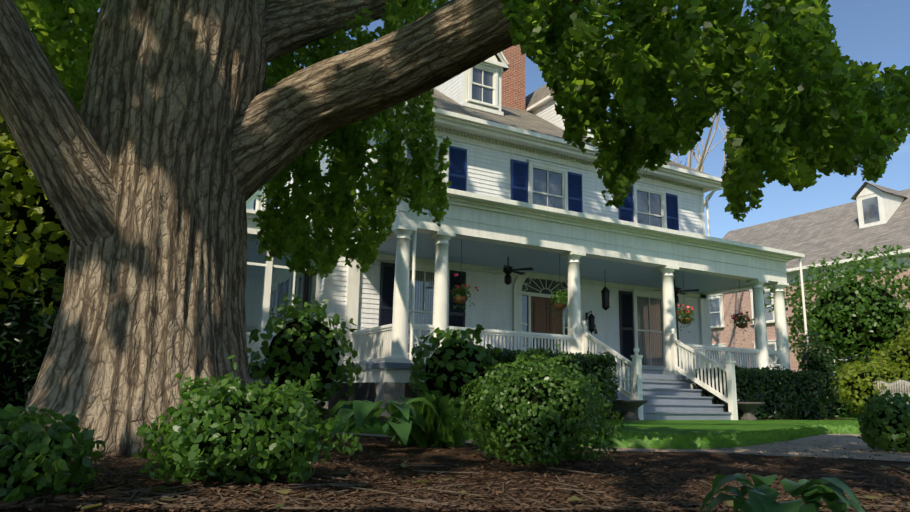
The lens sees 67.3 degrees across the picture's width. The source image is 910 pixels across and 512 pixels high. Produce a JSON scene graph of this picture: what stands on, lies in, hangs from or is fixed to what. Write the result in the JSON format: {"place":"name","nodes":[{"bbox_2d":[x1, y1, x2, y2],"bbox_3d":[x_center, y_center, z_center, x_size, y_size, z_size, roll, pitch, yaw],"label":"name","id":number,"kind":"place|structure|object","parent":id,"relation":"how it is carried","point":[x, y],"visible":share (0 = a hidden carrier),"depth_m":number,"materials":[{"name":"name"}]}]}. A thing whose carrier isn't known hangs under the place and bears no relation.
{"place":"outdoors","nodes":[
{"label":"outdoors","id":0,"kind":"place"},
{"bbox_2d":[1,415,908,461],"bbox_3d":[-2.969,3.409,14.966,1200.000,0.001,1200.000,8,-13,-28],"label":"ground","id":1,"kind":"structure","parent":0,"point":[689,426],"depth_m":11.28,"materials":[{"name":"green plant"}]},
{"bbox_2d":[0,228,65,412],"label":"dark hedge","id":2,"kind":"object","parent":1,"relation":"on","point":[22,328],"depth_m":7.14,"materials":[{"name":"green plant"}]},
{"bbox_2d":[0,63,70,336],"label":"foliage","id":3,"kind":"object","parent":1,"relation":"on","point":[30,257],"depth_m":7.61,"materials":[{"name":"green plant"}]},
{"bbox_2d":[0,412,909,511],"bbox_3d":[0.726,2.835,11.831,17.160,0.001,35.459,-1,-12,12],"label":"mulch beds","id":4,"kind":"object","parent":1,"relation":"on","point":[413,458],"visible":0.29,"depth_m":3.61,"materials":[{"name":"brown wood"}]},
{"bbox_2d":[0,403,108,501],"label":"shrub","id":5,"kind":"object","parent":4,"relation":"on","point":[16,423],"depth_m":2.43,"materials":[{"name":"green plant"}]},
{"bbox_2d":[132,355,361,484],"bbox_3d":[-0.918,0.729,3.096,0.962,0.555,0.841,8,-13,-28],"label":"shrub","id":6,"kind":"object","parent":4,"relation":"on","point":[184,445],"depth_m":2.88,"materials":[{"name":"green plant"}]},
{"bbox_2d":[247,293,361,416],"bbox_3d":[-2.592,1.715,11.782,2.073,2.144,1.779,8,-13,-28],"label":"bush","id":7,"kind":"object","parent":4,"relation":"on","point":[331,388],"depth_m":11.38,"materials":[{"name":"green plant"}]},
{"bbox_2d":[325,397,438,445],"bbox_3d":[-0.538,1.151,4.826,0.847,0.310,0.904,8,-13,-28],"label":"hosta","id":8,"kind":"object","parent":4,"relation":"on","point":[399,422],"visible":0.96,"depth_m":4.60,"materials":[{"name":"green plant"}]},
{"bbox_2d":[386,390,469,447],"bbox_3d":[-0.191,1.309,5.410,0.686,0.496,0.676,-1,-12,10],"label":"leafy plant","id":9,"kind":"object","parent":4,"relation":"on","point":[441,430],"visible":0.71,"depth_m":5.25,"materials":[{"name":"green plant"}]},
{"bbox_2d":[408,324,504,417],"bbox_3d":[0.039,2.017,11.905,1.857,1.675,1.544,8,-13,-28],"label":"hydrangea","id":10,"kind":"object","parent":4,"relation":"on","point":[453,337],"depth_m":11.54,"materials":[{"name":"green plant"}]},
{"bbox_2d":[444,340,628,465],"bbox_3d":[0.509,0.900,4.233,1.013,0.726,1.053,8,-13,-28],"label":"round boxwood","id":11,"kind":"object","parent":4,"relation":"on","point":[488,443],"depth_m":3.99,"materials":[{"name":"green plant"}]},
{"bbox_2d":[700,473,865,511],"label":"hosta","id":12,"kind":"object","parent":4,"relation":"on","point":[763,496],"visible":1,"depth_m":1.95,"materials":[{"name":"green plant"}]},
{"bbox_2d":[820,384,861,417],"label":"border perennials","id":13,"kind":"object","parent":4,"relation":"on","point":[843,414],"depth_m":19.57,"materials":[{"name":"green plant"}]},
{"bbox_2d":[21,0,909,455],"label":"ginkgo","id":14,"kind":"object","parent":1,"relation":"on","point":[152,305],"depth_m":4.44,"materials":[{"name":"green plant"}]},
{"bbox_2d":[0,0,116,249],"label":"tree branch","id":15,"kind":"object","parent":14,"relation":"attached to","point":[62,151],"visible":0.6,"depth_m":4.37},
{"bbox_2d":[13,0,451,278],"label":"tree foliage","id":16,"kind":"object","parent":14,"relation":"attached to","point":[75,57],"visible":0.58,"depth_m":6.42,"materials":[{"name":"green plant"}]},
{"bbox_2d":[262,0,419,62],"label":"tree branch","id":17,"kind":"object","parent":14,"relation":"attached to","point":[290,26],"visible":0.44,"depth_m":5.95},
{"bbox_2d":[230,0,579,200],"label":"tree branch","id":18,"kind":"object","parent":14,"relation":"attached to","point":[282,124],"visible":0.62,"depth_m":5.07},
{"bbox_2d":[246,43,808,419],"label":"house","id":19,"kind":"structure","parent":1,"relation":"on","point":[527,203],"depth_m":17.52,"materials":[{"name":"paint"}]},
{"bbox_2d":[477,346,619,418],"bbox_3d":[1.755,2.535,13.502,2.951,1.424,1.281,8,-13,-28],"label":"laurel hedge","id":20,"kind":"object","parent":1,"relation":"on","point":[584,359],"depth_m":13.54,"materials":[{"name":"green plant"}]},
{"bbox_2d":[245,181,909,420],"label":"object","id":21,"kind":"structure","parent":1,"relation":"on","point":[870,217],"depth_m":28.62,"materials":[{"name":"paint"}]},
{"bbox_2d":[451,284,470,297],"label":"basket plant","id":22,"kind":"object","parent":21,"relation":"in","point":[457,291],"visible":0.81,"depth_m":14.29,"materials":[{"name":"green plant"}]},
{"bbox_2d":[449,273,478,291],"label":"basket flowers","id":23,"kind":"object","parent":22,"relation":"on","point":[455,275],"visible":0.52,"depth_m":14.34,"materials":[{"name":"red plant"}]},
{"bbox_2d":[450,294,473,315],"bbox_3d":[0.038,1.022,14.215,0.731,0.382,0.854,8,-13,-28],"label":"hanging basket","id":24,"kind":"object","parent":21,"relation":"on","point":[454,307],"visible":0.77,"depth_m":14.24,"materials":[{"name":"green plant"}]},
{"bbox_2d":[543,303,568,321],"bbox_3d":[2.393,1.294,15.478,0.666,0.458,0.786,-3,-12,20],"label":"hanging basket","id":25,"kind":"object","parent":21,"relation":"on","point":[556,311],"visible":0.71,"depth_m":15.53,"materials":[{"name":"green plant"}]},
{"bbox_2d":[550,289,567,309],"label":"basket plant","id":26,"kind":"object","parent":21,"relation":"in","point":[559,298],"visible":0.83,"depth_m":15.54,"materials":[{"name":"green plant"}]},
{"bbox_2d":[676,305,694,323],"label":"basket plant","id":27,"kind":"object","parent":21,"relation":"on","point":[682,313],"visible":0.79,"depth_m":17.41,"materials":[{"name":"green plant"}]},
{"bbox_2d":[675,305,692,312],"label":"basket flowers","id":28,"kind":"object","parent":27,"relation":"on","point":[685,309],"visible":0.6,"depth_m":17.43,"materials":[{"name":"pink plant"}]},
{"bbox_2d":[730,311,753,325],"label":"basket plant","id":29,"kind":"object","parent":21,"relation":"in","point":[740,320],"visible":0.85,"depth_m":18.43,"materials":[{"name":"green plant"}]},
{"bbox_2d":[312,419,862,448],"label":"grass blades","id":30,"kind":"object","parent":1,"relation":"on","point":[676,440],"visible":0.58,"depth_m":6.24,"materials":[{"name":"green plant"}]},
{"bbox_2d":[672,109,728,206],"bbox_3d":[9.579,-0.830,28.291,6.326,14.164,11.227,8,-13,-28],"label":"bare tree","id":31,"kind":"object","parent":1,"relation":"on","point":[701,159],"visible":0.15,"depth_m":27.16,"materials":[{"name":"beige plant"}]},
{"bbox_2d":[692,365,828,419],"bbox_3d":[7.438,3.330,16.604,3.605,1.326,1.267,8,-13,-28],"label":"laurel hedge","id":32,"kind":"object","parent":1,"relation":"on","point":[767,372],"depth_m":16.22,"materials":[{"name":"green plant"}]},
{"bbox_2d":[798,328,839,418],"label":"shrub","id":33,"kind":"object","parent":1,"relation":"on","point":[815,346],"depth_m":18.13,"materials":[{"name":"green plant"}]},
{"bbox_2d":[763,244,909,383],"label":"holly tree","id":34,"kind":"object","parent":1,"relation":"on","point":[811,292],"depth_m":22.28,"materials":[{"name":"green plant"}]},
{"bbox_2d":[828,353,909,417],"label":"golden shrub","id":35,"kind":"object","parent":1,"relation":"on","point":[842,380],"visible":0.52,"depth_m":19.39,"materials":[{"name":"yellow plant"}]},
{"bbox_2d":[844,369,899,406],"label":"golden shrub","id":36,"kind":"object","parent":1,"relation":"on","point":[861,375],"visible":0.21,"depth_m":19.52,"materials":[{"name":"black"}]},
{"bbox_2d":[854,321,909,378],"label":"golden shrub","id":37,"kind":"object","parent":1,"relation":"on","point":[894,344],"visible":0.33,"depth_m":20.39,"materials":[{"name":"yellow plant"}]},
{"bbox_2d":[855,389,909,452],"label":"shrub","id":38,"kind":"object","parent":1,"relation":"on","point":[869,432],"depth_m":5.68,"materials":[{"name":"green plant"}]},
{"bbox_2d":[884,345,909,379],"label":"golden shrub","id":39,"kind":"object","parent":1,"relation":"on","point":[905,354],"visible":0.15,"depth_m":20.11,"materials":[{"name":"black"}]},
{"bbox_2d":[70,0,909,238],"label":"sky","id":40,"kind":"structure","parent":0,"point":[874,31],"materials":[{"name":"blue"}]},
{"bbox_2d":[330,432,909,461],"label":"brick path","id":41,"kind":"structure","parent":0,"point":[855,451],"depth_m":5.69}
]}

